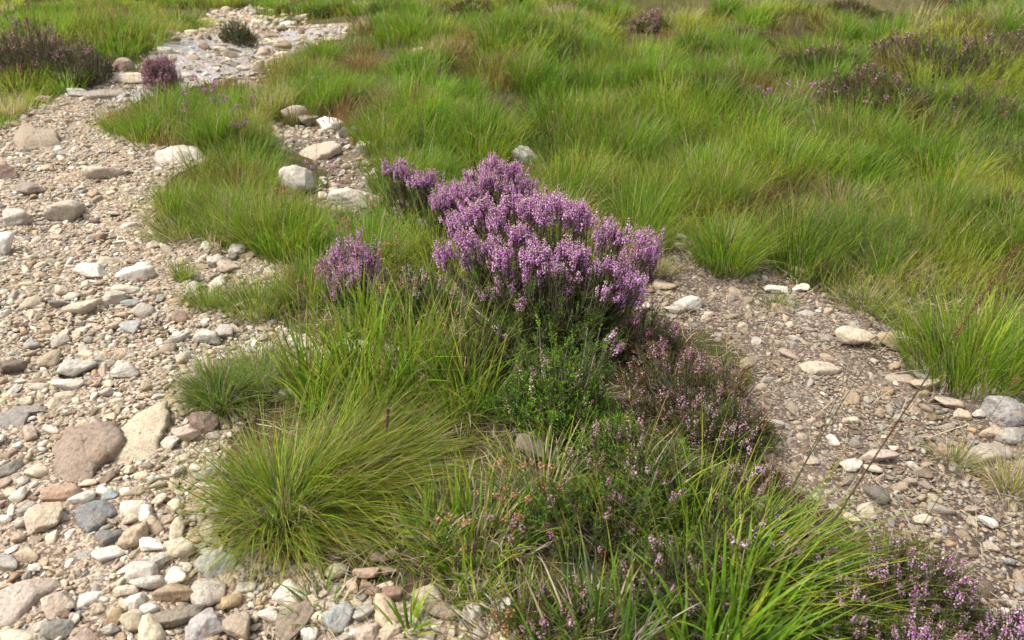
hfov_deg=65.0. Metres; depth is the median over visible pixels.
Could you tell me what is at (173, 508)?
stone
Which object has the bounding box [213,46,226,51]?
stone
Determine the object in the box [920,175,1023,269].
grass tuft
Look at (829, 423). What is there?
grass stalk
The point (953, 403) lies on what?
stone
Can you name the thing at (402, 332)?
grass tuft
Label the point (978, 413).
stone
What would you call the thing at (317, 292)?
grass tuft
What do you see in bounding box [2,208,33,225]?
stone
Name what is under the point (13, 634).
stone
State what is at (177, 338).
stone
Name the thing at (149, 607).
stone
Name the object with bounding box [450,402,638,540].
grass tuft
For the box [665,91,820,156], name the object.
grass tuft
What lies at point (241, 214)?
grass tuft
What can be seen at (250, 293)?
grass tuft
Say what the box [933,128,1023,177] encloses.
heather bush
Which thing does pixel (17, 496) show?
stone
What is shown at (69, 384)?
stone
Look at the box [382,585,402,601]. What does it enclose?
stone
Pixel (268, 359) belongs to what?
grass tuft
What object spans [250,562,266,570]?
stone
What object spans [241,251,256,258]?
stone
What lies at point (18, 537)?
stone
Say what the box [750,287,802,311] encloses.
grass tuft
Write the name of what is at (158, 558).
stone
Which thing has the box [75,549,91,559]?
stone
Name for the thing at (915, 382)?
stone
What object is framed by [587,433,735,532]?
heather bush
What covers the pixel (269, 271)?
stone
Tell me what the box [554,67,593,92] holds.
heather bush
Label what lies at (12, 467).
stone
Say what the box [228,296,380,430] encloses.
grass tuft
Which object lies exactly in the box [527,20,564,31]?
heather bush
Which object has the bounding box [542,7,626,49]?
grass tuft
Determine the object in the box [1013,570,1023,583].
stone
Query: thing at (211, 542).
stone
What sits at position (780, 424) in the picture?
stone
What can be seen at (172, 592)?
stone
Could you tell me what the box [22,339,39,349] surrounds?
stone
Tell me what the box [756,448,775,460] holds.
stone
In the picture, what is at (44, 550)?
path
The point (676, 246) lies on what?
stone
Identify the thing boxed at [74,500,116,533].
stone
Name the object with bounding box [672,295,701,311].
stone
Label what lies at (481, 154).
grass tuft
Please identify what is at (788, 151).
heather bush
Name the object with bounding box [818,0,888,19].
heather bush
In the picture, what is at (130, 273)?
stone
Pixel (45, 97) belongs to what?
stone
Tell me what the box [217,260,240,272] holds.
stone
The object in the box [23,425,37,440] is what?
stone
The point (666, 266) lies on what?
grass tuft
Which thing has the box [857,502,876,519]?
stone
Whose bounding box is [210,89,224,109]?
heath sprig
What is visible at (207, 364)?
stone
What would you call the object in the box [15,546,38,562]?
stone
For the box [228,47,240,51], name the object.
stone
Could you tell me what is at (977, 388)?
stone
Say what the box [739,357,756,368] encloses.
stone
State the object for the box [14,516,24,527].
stone
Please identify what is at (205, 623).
stone
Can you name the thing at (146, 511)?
stone
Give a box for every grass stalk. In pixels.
[384,407,390,464]
[411,82,416,117]
[619,363,639,435]
[630,145,696,250]
[767,320,895,529]
[772,367,882,447]
[773,372,850,530]
[774,377,843,421]
[787,242,1022,595]
[814,384,927,550]
[859,374,1018,636]
[928,465,1016,530]
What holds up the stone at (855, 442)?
on the bare soil
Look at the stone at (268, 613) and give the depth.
1.54 m
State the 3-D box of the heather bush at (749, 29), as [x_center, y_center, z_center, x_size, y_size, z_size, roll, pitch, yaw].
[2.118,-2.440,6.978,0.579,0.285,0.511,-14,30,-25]
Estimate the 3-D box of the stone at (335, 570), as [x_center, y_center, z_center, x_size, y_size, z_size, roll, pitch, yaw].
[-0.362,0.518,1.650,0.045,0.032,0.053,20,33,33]
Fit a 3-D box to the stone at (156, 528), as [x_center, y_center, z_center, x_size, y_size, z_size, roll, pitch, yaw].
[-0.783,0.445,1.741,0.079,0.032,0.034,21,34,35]
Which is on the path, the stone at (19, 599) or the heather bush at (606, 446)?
the stone at (19, 599)
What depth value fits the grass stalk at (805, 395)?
2.24 m
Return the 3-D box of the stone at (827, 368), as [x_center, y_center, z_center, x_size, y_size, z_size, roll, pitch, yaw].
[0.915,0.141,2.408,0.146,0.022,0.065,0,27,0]
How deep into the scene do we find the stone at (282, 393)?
2.23 m
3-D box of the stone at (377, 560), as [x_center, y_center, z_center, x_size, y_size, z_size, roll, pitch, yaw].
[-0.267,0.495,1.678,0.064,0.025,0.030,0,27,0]
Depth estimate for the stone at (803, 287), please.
2.97 m
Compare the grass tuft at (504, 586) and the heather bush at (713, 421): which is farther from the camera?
the heather bush at (713, 421)
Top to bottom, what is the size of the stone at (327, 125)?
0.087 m
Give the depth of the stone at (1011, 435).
2.08 m
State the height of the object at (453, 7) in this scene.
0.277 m
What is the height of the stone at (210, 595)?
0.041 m
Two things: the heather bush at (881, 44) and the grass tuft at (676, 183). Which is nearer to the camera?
the grass tuft at (676, 183)
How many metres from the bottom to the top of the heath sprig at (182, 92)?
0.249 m
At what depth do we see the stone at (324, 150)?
4.40 m
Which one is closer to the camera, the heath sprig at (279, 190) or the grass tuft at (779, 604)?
the grass tuft at (779, 604)
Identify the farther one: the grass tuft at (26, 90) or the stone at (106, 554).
the grass tuft at (26, 90)
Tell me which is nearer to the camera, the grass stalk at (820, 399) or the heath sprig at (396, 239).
the grass stalk at (820, 399)
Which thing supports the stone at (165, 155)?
on the path
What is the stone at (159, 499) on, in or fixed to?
on the path
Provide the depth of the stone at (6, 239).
3.18 m
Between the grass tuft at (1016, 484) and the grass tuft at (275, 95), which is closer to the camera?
the grass tuft at (1016, 484)
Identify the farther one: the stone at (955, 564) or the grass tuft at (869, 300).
the grass tuft at (869, 300)
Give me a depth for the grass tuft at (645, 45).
6.55 m
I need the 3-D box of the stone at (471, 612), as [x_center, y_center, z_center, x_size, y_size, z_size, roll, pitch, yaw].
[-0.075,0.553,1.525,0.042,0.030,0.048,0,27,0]
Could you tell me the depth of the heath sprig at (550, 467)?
1.71 m
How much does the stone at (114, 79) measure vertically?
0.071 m
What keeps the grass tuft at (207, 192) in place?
on the ground at (787, 20)
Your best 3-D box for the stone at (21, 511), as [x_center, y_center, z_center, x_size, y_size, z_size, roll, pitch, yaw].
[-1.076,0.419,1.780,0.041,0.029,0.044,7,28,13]
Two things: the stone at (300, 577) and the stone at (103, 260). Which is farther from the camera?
the stone at (103, 260)
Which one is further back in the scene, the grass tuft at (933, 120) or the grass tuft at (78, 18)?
the grass tuft at (78, 18)
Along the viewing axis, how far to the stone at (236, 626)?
1.50 m
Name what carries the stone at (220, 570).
on the path
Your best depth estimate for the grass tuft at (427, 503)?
1.71 m
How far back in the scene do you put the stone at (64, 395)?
2.22 m
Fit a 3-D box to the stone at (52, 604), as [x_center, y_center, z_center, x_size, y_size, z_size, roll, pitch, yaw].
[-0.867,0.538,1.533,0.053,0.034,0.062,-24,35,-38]
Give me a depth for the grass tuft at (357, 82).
5.46 m
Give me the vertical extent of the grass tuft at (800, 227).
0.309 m
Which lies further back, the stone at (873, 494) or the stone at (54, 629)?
the stone at (873, 494)
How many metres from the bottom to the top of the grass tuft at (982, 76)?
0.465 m
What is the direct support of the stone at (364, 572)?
on the ground at (787, 20)
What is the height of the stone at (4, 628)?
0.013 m
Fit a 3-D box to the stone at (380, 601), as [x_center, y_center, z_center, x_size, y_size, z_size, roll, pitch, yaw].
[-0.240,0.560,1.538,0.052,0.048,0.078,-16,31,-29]
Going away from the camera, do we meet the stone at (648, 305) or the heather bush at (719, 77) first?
the stone at (648, 305)
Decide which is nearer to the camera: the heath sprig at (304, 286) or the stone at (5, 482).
the stone at (5, 482)
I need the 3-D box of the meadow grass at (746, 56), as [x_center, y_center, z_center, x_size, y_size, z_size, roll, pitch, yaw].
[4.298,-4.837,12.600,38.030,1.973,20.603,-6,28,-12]
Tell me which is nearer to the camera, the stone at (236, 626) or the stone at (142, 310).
the stone at (236, 626)
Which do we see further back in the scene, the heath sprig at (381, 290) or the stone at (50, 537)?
the heath sprig at (381, 290)
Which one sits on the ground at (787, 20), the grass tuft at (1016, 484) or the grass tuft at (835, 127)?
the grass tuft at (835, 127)
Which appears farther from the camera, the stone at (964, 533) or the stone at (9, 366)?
the stone at (9, 366)
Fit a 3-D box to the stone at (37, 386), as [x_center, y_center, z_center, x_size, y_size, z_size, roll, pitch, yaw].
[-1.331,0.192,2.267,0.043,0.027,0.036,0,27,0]
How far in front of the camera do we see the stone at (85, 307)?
2.68 m
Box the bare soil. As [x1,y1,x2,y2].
[267,120,1023,631]
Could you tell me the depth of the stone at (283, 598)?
1.59 m
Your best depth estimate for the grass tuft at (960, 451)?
2.00 m
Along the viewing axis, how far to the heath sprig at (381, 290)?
2.43 m
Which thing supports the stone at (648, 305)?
on the ground at (787, 20)
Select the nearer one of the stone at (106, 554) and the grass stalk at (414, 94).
the stone at (106, 554)
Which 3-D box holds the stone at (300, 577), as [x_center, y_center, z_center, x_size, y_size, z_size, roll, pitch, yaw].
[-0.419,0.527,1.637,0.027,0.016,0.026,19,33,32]
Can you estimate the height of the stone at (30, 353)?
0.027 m
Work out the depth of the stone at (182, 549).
1.67 m
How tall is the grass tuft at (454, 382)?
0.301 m
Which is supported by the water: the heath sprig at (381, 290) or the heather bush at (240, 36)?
the heather bush at (240, 36)
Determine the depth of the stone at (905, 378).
2.35 m
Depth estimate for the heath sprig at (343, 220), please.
2.64 m
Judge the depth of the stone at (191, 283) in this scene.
2.86 m
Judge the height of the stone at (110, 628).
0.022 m
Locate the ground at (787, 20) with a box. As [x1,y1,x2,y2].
[1,0,1023,639]
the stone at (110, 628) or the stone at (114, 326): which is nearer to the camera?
the stone at (110, 628)
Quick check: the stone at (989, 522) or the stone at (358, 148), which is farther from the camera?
the stone at (358, 148)
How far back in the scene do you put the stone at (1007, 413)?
2.13 m
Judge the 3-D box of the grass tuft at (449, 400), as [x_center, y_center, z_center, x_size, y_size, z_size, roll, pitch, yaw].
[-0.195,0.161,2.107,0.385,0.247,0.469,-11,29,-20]
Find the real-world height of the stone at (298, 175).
0.149 m
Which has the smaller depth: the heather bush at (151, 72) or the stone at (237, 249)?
the stone at (237, 249)
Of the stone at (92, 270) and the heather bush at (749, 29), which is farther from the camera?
the heather bush at (749, 29)
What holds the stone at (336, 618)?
on the path
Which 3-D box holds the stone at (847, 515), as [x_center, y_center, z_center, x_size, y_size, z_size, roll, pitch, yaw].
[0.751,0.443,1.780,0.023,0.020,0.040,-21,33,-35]
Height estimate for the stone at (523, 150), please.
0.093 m
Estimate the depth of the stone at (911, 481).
1.91 m
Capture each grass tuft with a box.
[0,1,123,57]
[0,47,54,95]
[0,89,43,118]
[10,75,73,96]
[51,2,189,55]
[94,107,174,132]
[121,197,212,243]
[133,97,234,136]
[135,391,440,606]
[153,334,288,435]
[157,252,207,281]
[159,174,251,222]
[165,162,309,253]
[167,276,235,313]
[177,108,289,155]
[186,139,291,193]
[188,321,312,413]
[190,471,380,607]
[192,0,250,9]
[192,263,299,324]
[222,186,342,262]
[227,73,306,118]
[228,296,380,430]
[235,237,345,311]
[249,275,470,445]
[265,549,373,638]
[269,336,490,586]
[270,347,504,535]
[272,64,381,107]
[284,265,402,390]
[301,259,406,341]
[310,283,472,409]
[323,231,499,372]
[334,94,440,156]
[340,478,490,574]
[342,131,445,196]
[360,6,453,48]
[360,323,513,437]
[362,68,483,126]
[366,249,548,383]
[369,573,444,639]
[373,438,582,603]
[380,6,483,47]
[380,296,536,426]
[418,535,516,631]
[421,98,539,174]
[438,538,627,639]
[446,39,549,91]
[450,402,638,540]
[474,509,700,639]
[503,4,612,54]
[504,374,770,536]
[506,71,626,139]
[512,135,641,199]
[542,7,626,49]
[546,83,684,162]
[586,27,697,76]
[598,393,883,625]
[607,147,749,223]
[616,62,762,135]
[623,512,842,639]
[649,125,795,203]
[653,255,690,279]
[660,191,802,288]
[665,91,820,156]
[675,508,854,639]
[694,113,872,195]
[723,436,973,639]
[726,177,903,281]
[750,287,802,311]
[781,84,936,158]
[793,182,948,268]
[804,271,926,319]
[833,74,1015,166]
[847,180,1020,273]
[858,253,1023,413]
[868,29,1023,106]
[912,429,993,479]
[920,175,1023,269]
[933,76,1023,145]
[964,440,1023,510]
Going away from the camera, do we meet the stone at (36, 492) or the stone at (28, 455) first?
the stone at (36, 492)
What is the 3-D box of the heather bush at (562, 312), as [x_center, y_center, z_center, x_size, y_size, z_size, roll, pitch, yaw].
[0.070,-0.123,2.341,0.654,0.479,0.503,17,32,31]
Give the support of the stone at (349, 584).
on the path
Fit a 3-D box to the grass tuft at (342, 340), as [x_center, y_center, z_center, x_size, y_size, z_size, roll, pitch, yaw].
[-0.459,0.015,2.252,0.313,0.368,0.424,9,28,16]
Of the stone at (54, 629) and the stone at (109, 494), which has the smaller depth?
the stone at (54, 629)
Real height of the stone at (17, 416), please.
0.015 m
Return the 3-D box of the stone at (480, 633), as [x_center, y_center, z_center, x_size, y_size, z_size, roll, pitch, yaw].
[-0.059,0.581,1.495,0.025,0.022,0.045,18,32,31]
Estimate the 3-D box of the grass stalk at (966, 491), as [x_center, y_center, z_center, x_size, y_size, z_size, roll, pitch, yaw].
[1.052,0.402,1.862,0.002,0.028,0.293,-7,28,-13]
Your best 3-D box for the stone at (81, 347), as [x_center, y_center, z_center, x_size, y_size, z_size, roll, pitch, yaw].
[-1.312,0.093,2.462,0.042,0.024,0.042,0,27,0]
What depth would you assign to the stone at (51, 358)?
2.37 m
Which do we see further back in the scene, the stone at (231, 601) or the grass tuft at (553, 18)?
the grass tuft at (553, 18)
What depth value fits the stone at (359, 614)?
1.53 m
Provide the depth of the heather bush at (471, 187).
2.93 m
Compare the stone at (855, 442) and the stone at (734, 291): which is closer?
the stone at (855, 442)
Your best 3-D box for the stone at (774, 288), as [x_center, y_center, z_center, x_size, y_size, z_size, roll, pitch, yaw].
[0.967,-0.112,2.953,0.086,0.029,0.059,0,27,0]
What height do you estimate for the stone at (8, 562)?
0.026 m
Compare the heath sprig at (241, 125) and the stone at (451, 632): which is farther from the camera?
the heath sprig at (241, 125)
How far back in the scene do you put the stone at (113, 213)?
3.54 m
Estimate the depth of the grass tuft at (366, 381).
2.10 m
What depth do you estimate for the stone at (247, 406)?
2.19 m
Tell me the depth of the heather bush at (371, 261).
2.68 m
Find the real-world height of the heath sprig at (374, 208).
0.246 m
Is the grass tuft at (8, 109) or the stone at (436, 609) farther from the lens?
the grass tuft at (8, 109)
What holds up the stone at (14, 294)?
on the path
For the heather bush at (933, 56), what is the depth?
5.56 m
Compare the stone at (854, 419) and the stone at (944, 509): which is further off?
the stone at (854, 419)
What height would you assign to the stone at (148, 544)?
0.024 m
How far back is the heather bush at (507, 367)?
2.21 m
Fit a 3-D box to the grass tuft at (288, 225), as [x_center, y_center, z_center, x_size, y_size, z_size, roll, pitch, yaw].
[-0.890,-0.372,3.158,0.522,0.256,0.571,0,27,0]
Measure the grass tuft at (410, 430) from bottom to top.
0.438 m
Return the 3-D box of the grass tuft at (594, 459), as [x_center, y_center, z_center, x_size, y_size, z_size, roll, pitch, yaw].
[0.264,0.286,1.712,0.554,0.329,0.498,10,29,18]
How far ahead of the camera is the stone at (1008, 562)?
1.70 m
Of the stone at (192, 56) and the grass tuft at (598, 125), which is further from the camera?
the stone at (192, 56)
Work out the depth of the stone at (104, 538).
1.69 m
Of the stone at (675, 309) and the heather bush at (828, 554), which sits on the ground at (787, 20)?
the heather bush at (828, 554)
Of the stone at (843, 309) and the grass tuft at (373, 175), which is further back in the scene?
the grass tuft at (373, 175)
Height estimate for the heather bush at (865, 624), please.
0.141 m
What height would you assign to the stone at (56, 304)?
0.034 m
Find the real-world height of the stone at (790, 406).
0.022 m
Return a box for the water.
[116,28,343,104]
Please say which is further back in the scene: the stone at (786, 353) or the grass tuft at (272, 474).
the stone at (786, 353)
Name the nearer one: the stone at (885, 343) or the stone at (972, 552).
the stone at (972, 552)
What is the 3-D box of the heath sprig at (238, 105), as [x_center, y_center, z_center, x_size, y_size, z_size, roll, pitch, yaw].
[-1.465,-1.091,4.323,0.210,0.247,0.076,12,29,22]
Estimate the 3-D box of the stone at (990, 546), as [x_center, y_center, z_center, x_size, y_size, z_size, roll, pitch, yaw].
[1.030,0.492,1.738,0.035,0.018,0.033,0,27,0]
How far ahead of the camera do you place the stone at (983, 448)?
2.02 m
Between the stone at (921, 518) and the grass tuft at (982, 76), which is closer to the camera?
the stone at (921, 518)
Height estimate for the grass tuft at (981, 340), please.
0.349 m
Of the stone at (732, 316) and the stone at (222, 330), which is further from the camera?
the stone at (732, 316)
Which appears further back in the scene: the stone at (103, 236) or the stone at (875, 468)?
the stone at (103, 236)
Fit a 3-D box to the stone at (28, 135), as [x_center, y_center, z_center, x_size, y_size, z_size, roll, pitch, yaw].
[-2.761,-1.056,4.664,0.237,0.087,0.510,-18,32,-31]
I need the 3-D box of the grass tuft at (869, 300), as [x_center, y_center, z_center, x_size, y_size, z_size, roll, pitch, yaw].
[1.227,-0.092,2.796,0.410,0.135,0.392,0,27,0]
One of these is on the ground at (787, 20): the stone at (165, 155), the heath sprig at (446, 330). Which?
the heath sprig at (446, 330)
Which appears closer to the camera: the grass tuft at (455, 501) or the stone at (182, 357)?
the grass tuft at (455, 501)
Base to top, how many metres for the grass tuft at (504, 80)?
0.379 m
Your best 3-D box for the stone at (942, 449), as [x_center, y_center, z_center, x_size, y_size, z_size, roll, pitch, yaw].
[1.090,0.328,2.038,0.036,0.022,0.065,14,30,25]
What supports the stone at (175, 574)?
on the path
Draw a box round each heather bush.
[0,12,79,81]
[50,37,119,87]
[139,51,189,96]
[216,18,262,46]
[275,2,299,13]
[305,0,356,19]
[313,225,392,313]
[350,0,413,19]
[379,260,467,327]
[381,152,461,232]
[427,311,547,398]
[429,151,540,239]
[430,184,659,370]
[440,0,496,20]
[482,313,623,447]
[486,572,620,639]
[488,458,690,565]
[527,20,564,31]
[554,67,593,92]
[561,402,664,480]
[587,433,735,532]
[598,526,760,635]
[606,335,777,447]
[609,295,690,369]
[623,225,664,285]
[626,7,672,33]
[664,386,787,463]
[674,130,720,153]
[677,65,762,104]
[680,485,848,604]
[720,22,784,52]
[720,458,800,518]
[750,141,828,166]
[757,45,837,75]
[773,523,870,613]
[783,561,931,639]
[796,42,876,77]
[798,60,910,111]
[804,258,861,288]
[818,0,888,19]
[840,529,992,638]
[845,26,945,67]
[846,69,936,127]
[863,607,974,639]
[864,146,922,175]
[874,10,915,23]
[886,29,1014,89]
[892,323,952,353]
[917,0,1011,9]
[924,80,1023,133]
[931,21,1023,88]
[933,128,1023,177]
[970,600,1023,639]
[971,184,1023,222]
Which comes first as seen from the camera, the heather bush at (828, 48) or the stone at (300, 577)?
the stone at (300, 577)
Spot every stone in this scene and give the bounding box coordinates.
[0,161,17,178]
[0,231,14,254]
[0,360,27,373]
[0,405,48,428]
[0,458,23,477]
[0,478,11,488]
[0,515,11,522]
[0,554,17,570]
[0,577,59,626]
[0,625,11,631]
[0,629,46,639]
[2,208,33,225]
[7,289,18,299]
[8,486,26,503]
[10,442,23,448]
[10,532,25,542]
[12,123,61,147]
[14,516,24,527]
[15,501,36,516]
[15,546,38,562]
[16,182,45,194]
[19,295,43,309]
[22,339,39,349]
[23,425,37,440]
[24,350,37,356]
[24,452,32,459]
[24,463,48,477]
[24,502,62,534]
[29,383,48,390]
[30,619,48,632]
[33,95,52,102]
[33,272,49,278]
[33,484,44,495]
[37,350,60,368]
[38,557,48,566]
[40,483,82,501]
[40,590,75,619]
[40,619,74,639]
[42,200,85,220]
[42,424,59,434]
[45,530,57,543]
[48,300,69,307]
[50,334,70,348]
[50,379,84,390]
[50,421,126,482]
[53,391,75,399]
[55,285,69,295]
[55,608,69,618]
[56,358,97,376]
[63,298,102,314]
[64,292,80,300]
[66,88,87,96]
[66,490,95,503]
[73,262,106,277]
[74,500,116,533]
[75,419,88,425]
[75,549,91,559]
[77,591,101,608]
[78,345,89,352]
[81,165,123,178]
[82,89,123,99]
[86,191,99,196]
[89,233,107,241]
[90,545,127,561]
[94,601,105,613]
[95,485,108,495]
[96,529,122,547]
[98,290,126,306]
[99,256,115,264]
[99,387,114,396]
[100,470,115,484]
[101,489,118,500]
[101,623,120,634]
[103,607,123,625]
[105,72,123,82]
[105,321,120,329]
[106,211,119,214]
[110,362,139,377]
[110,576,124,587]
[111,284,140,293]
[112,57,133,71]
[112,585,138,596]
[114,265,154,280]
[115,401,169,462]
[117,521,148,548]
[118,72,147,82]
[118,320,141,332]
[118,597,127,610]
[119,500,147,516]
[119,608,143,631]
[120,514,138,525]
[121,299,141,306]
[123,465,136,473]
[123,486,145,495]
[124,561,157,581]
[124,592,145,608]
[129,575,165,589]
[130,471,148,478]
[131,302,155,317]
[137,612,166,639]
[138,504,152,522]
[138,537,165,551]
[139,602,157,614]
[143,514,164,535]
[145,240,159,247]
[148,552,169,569]
[149,481,165,487]
[151,492,166,504]
[151,583,192,601]
[152,604,205,629]
[155,145,204,165]
[155,474,171,479]
[157,46,173,53]
[158,343,176,353]
[159,243,173,252]
[159,435,179,448]
[163,537,194,557]
[164,566,185,583]
[165,332,189,342]
[167,397,176,403]
[167,498,182,513]
[169,516,185,539]
[171,310,187,322]
[171,426,200,441]
[175,351,191,363]
[175,453,190,461]
[184,502,207,512]
[185,281,199,292]
[185,607,223,639]
[186,54,199,59]
[188,489,204,497]
[189,411,218,434]
[190,578,226,606]
[192,329,220,344]
[193,465,220,480]
[194,551,236,577]
[199,521,220,537]
[200,241,216,249]
[200,358,222,369]
[202,431,220,440]
[207,255,225,267]
[207,275,225,287]
[207,537,222,545]
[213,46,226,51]
[215,324,233,337]
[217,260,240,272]
[219,593,243,609]
[221,611,250,639]
[226,577,235,586]
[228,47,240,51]
[228,243,245,253]
[234,562,245,570]
[236,581,256,593]
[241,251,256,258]
[242,402,254,409]
[249,59,264,67]
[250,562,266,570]
[258,607,278,622]
[260,343,273,352]
[263,268,275,275]
[271,578,307,606]
[275,600,314,639]
[278,165,315,194]
[278,388,298,398]
[280,105,309,125]
[298,115,318,126]
[298,574,313,581]
[299,141,341,159]
[301,627,317,639]
[307,611,321,623]
[317,116,343,130]
[321,602,353,633]
[325,563,348,580]
[327,188,382,207]
[338,128,356,137]
[345,579,357,594]
[351,598,362,609]
[352,567,379,577]
[352,605,374,620]
[354,622,380,639]
[355,141,377,155]
[359,581,380,595]
[370,550,398,563]
[373,593,399,627]
[379,566,393,575]
[379,620,400,639]
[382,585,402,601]
[411,584,442,609]
[412,615,420,627]
[426,601,459,620]
[444,616,460,624]
[448,625,456,637]
[462,604,482,622]
[470,620,487,639]
[493,630,506,639]
[496,597,512,611]
[511,145,538,163]
[515,432,552,461]
[635,302,649,310]
[652,279,676,289]
[661,305,680,312]
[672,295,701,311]
[674,242,687,249]
[675,233,686,240]
[724,313,740,318]
[728,286,742,295]
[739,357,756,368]
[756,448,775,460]
[761,419,783,428]
[764,285,788,294]
[771,303,785,313]
[779,348,800,360]
[784,401,800,413]
[792,283,809,291]
[797,310,814,316]
[799,361,841,374]
[803,456,819,464]
[834,326,876,344]
[837,306,852,313]
[839,458,862,471]
[841,416,859,423]
[842,389,859,403]
[843,512,861,523]
[849,321,859,328]
[849,437,862,447]
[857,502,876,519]
[861,449,901,462]
[863,464,882,472]
[863,486,889,505]
[876,330,911,352]
[880,386,893,395]
[885,374,915,383]
[890,480,908,492]
[902,477,917,485]
[902,528,912,541]
[910,378,939,390]
[912,371,931,378]
[912,468,933,478]
[913,514,931,524]
[918,480,930,488]
[927,493,943,503]
[927,501,955,514]
[933,396,964,408]
[933,442,946,456]
[938,423,955,432]
[941,552,956,565]
[953,408,971,420]
[954,529,972,540]
[963,443,1013,462]
[965,505,979,513]
[968,547,978,557]
[969,382,990,396]
[972,409,985,417]
[977,515,998,528]
[977,580,995,600]
[978,425,1003,437]
[980,395,1023,426]
[983,541,999,551]
[991,515,1002,522]
[994,427,1022,444]
[994,472,1014,484]
[1003,558,1015,564]
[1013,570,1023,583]
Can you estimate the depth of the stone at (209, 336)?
2.49 m
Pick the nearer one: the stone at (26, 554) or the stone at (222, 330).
the stone at (26, 554)
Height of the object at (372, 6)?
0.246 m
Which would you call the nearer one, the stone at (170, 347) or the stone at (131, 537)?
the stone at (131, 537)
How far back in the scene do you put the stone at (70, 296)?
2.78 m
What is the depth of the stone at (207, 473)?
1.91 m
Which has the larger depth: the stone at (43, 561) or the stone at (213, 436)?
the stone at (213, 436)
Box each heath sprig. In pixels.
[180,90,189,119]
[192,74,217,106]
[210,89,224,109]
[226,94,254,129]
[231,120,248,135]
[275,187,290,213]
[295,276,310,316]
[304,158,335,187]
[314,264,331,308]
[336,217,350,300]
[355,247,392,304]
[365,194,382,235]
[376,281,401,340]
[385,231,399,280]
[432,309,458,364]
[435,513,472,562]
[473,484,517,537]
[490,608,515,639]
[493,456,525,518]
[501,495,532,544]
[529,458,563,506]
[756,85,774,119]
[767,81,790,118]
[810,82,819,121]
[863,95,888,117]
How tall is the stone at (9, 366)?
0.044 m
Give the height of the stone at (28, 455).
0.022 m
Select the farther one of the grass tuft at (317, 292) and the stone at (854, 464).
the grass tuft at (317, 292)
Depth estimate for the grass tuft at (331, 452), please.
1.84 m
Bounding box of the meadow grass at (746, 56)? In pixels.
[0,0,1023,299]
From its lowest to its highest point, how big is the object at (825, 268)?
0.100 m
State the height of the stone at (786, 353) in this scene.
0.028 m
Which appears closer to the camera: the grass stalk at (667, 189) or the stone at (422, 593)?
the stone at (422, 593)
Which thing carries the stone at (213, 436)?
on the path
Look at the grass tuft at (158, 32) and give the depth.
6.58 m
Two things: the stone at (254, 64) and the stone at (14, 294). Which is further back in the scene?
the stone at (254, 64)
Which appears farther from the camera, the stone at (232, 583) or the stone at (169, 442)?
the stone at (169, 442)
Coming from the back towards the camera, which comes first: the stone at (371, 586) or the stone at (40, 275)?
the stone at (40, 275)
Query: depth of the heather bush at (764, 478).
1.81 m
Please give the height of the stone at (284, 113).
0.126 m
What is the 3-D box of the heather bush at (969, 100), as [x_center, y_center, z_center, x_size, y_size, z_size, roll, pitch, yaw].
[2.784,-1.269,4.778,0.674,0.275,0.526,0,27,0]
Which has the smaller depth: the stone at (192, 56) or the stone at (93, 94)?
the stone at (93, 94)
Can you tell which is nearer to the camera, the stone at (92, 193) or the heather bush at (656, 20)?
the stone at (92, 193)
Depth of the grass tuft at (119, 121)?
4.90 m
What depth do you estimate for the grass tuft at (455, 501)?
1.70 m
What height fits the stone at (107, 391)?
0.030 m
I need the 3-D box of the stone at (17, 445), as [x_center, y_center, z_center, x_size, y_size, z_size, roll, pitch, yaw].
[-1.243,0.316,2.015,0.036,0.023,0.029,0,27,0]
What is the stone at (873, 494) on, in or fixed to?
on the bare soil
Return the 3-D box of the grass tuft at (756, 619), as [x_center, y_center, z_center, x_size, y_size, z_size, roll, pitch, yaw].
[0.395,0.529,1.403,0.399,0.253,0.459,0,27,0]
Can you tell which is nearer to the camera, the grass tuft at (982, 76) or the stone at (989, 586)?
the stone at (989, 586)
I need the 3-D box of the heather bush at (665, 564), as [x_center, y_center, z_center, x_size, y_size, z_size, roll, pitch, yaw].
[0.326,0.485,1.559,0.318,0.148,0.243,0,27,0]
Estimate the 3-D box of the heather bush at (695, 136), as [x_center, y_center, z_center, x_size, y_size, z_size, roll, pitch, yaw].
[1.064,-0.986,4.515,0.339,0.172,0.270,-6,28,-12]
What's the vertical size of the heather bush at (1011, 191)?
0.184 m
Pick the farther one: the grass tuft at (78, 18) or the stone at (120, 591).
the grass tuft at (78, 18)
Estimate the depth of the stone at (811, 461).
1.96 m
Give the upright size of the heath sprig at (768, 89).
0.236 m
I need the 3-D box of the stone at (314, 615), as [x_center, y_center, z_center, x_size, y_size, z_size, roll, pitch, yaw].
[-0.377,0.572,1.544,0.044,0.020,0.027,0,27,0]
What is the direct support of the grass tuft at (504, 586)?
on the ground at (787, 20)
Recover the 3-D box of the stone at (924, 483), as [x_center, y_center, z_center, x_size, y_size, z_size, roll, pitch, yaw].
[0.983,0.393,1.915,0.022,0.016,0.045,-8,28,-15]
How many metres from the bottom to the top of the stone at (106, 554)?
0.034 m
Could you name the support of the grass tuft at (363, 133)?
on the bare soil
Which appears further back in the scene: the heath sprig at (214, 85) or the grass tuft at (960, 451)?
the heath sprig at (214, 85)
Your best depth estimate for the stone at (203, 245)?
3.23 m
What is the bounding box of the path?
[0,2,528,639]
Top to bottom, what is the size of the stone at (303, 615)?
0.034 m
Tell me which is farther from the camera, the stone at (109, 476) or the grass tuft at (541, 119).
the grass tuft at (541, 119)

